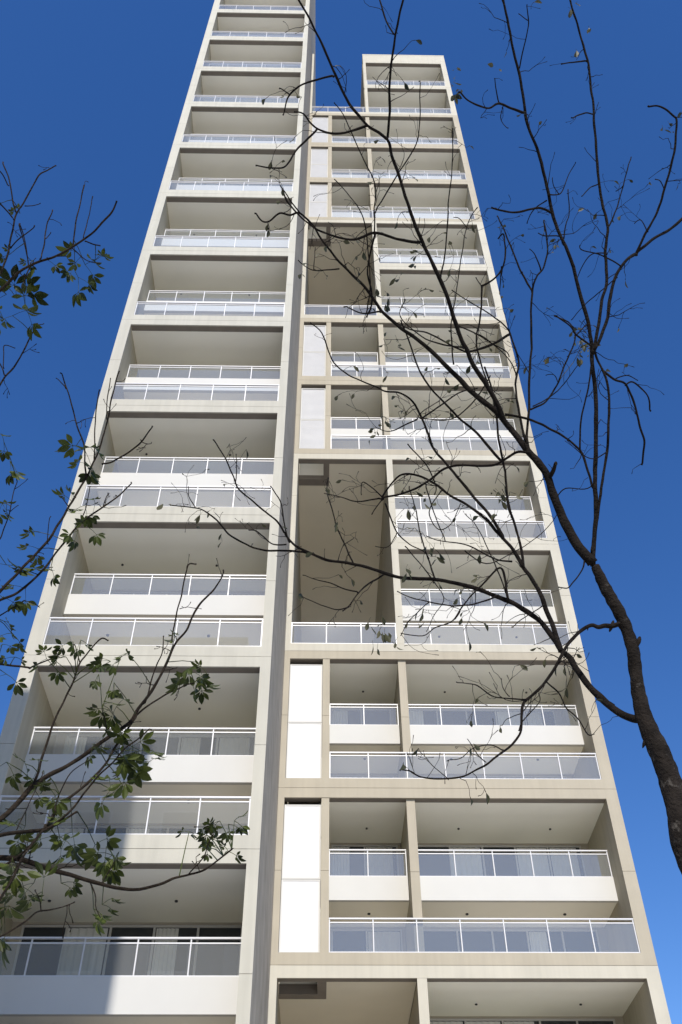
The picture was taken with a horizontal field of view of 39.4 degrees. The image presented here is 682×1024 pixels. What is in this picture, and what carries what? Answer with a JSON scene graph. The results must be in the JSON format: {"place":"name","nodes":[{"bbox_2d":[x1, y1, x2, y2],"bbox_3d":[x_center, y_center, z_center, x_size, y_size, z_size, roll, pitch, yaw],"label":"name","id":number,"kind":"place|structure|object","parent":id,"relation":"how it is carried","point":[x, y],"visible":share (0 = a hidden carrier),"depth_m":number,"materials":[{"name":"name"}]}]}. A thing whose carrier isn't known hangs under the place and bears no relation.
{"place":"outdoors","nodes":[
{"label":"outdoors","id":0,"kind":"place"},
{"bbox_2d":[0,0,670,1023],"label":"apartment tower","id":1,"kind":"structure","parent":0,"point":[366,882],"depth_m":35.48,"materials":[{"name":"paint"}]},
{"bbox_2d":[11,925,241,975],"bbox_3d":[-5.657,12.207,25.049,5.998,2.660,0.080,1,-46,-1],"label":"sliding window","id":2,"kind":"structure","parent":1,"relation":"in","point":[44,959],"depth_m":25.48,"materials":[{"name":"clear glass"}]},
{"bbox_2d":[45,825,244,833],"bbox_3d":[-5.673,10.108,27.220,5.998,2.420,0.080,1,-46,-1],"label":"sliding window","id":3,"kind":"structure","parent":1,"relation":"in","point":[62,829],"depth_m":28.00,"materials":[{"name":"clear glass"}]},
{"bbox_2d":[63,734,254,754],"bbox_3d":[-5.689,8.038,29.363,5.998,2.660,0.080,1,-46,-1],"label":"sliding window","id":4,"kind":"structure","parent":1,"relation":"in","point":[177,744],"depth_m":30.08,"materials":[{"name":"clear glass"}]},
{"bbox_2d":[100,592,264,595],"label":"sliding window","id":5,"kind":"structure","parent":1,"relation":"in","point":[133,593],"depth_m":34.58,"materials":[{"name":"clear glass"}]},
{"bbox_2d":[332,709,390,724],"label":"sliding window","id":6,"kind":"structure","parent":1,"relation":"in","point":[339,716],"depth_m":39.54,"materials":[{"name":"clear glass"}]},
{"bbox_2d":[331,775,393,777],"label":"sliding window","id":7,"kind":"structure","parent":1,"relation":"in","point":[332,776],"depth_m":37.51,"materials":[{"name":"clear glass"}]},
{"bbox_2d":[331,845,398,875],"bbox_3d":[0.880,13.333,34.529,2.466,2.660,0.080,1,-46,-1],"label":"sliding window","id":8,"kind":"structure","parent":1,"relation":"in","point":[341,864],"depth_m":35.01,"materials":[{"name":"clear glass"}]},
{"bbox_2d":[331,929,402,951],"bbox_3d":[0.896,15.404,32.386,2.466,2.420,0.080,1,-46,-1],"label":"sliding window","id":9,"kind":"structure","parent":1,"relation":"in","point":[342,940],"depth_m":32.98,"materials":[{"name":"clear glass"}]},
{"bbox_2d":[402,600,530,606],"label":"sliding window","id":10,"kind":"structure","parent":1,"relation":"in","point":[404,602],"depth_m":44.08,"materials":[{"name":"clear glass"}]},
{"bbox_2d":[409,709,556,725],"bbox_3d":[5.837,9.209,38.925,6.164,2.660,0.080,1,-46,-1],"label":"sliding window","id":11,"kind":"structure","parent":1,"relation":"in","point":[416,716],"depth_m":39.61,"materials":[{"name":"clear glass"}]},
{"bbox_2d":[413,775,566,778],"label":"sliding window","id":12,"kind":"structure","parent":1,"relation":"in","point":[422,776],"depth_m":37.61,"materials":[{"name":"clear glass"}]},
{"bbox_2d":[418,845,585,875],"bbox_3d":[5.869,13.379,34.610,6.164,2.660,0.080,1,-46,-1],"label":"sliding window","id":13,"kind":"structure","parent":1,"relation":"in","point":[429,865],"depth_m":35.09,"materials":[{"name":"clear glass"}]},
{"bbox_2d":[423,929,600,951],"bbox_3d":[5.885,15.449,32.467,6.164,2.420,0.080,1,-46,-1],"label":"sliding window","id":14,"kind":"structure","parent":1,"relation":"in","point":[435,940],"depth_m":33.07,"materials":[{"name":"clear glass"}]},
{"bbox_2d":[430,1019,615,1023],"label":"sliding window","id":15,"kind":"structure","parent":1,"relation":"in","point":[432,1021],"depth_m":31.18,"materials":[{"name":"clear glass"}]},
{"bbox_2d":[0,0,681,1023],"label":"sky","id":16,"kind":"structure","parent":0,"point":[96,91],"materials":[{"name":"blue"}]},
{"bbox_3d":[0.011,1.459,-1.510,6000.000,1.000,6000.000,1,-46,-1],"label":"ground","id":17,"kind":"structure","parent":0,"visible":0},
{"bbox_2d":[0,162,249,969],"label":"leafy tree","id":18,"kind":"object","parent":17,"relation":"on","point":[128,764],"visible":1,"depth_m":5.12,"materials":[{"name":"green plant"}]},
{"bbox_2d":[160,0,681,873],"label":"bare tree","id":19,"kind":"object","parent":17,"relation":"on","point":[654,744],"visible":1,"depth_m":8.73,"materials":[{"name":"brown plant"}]}
]}

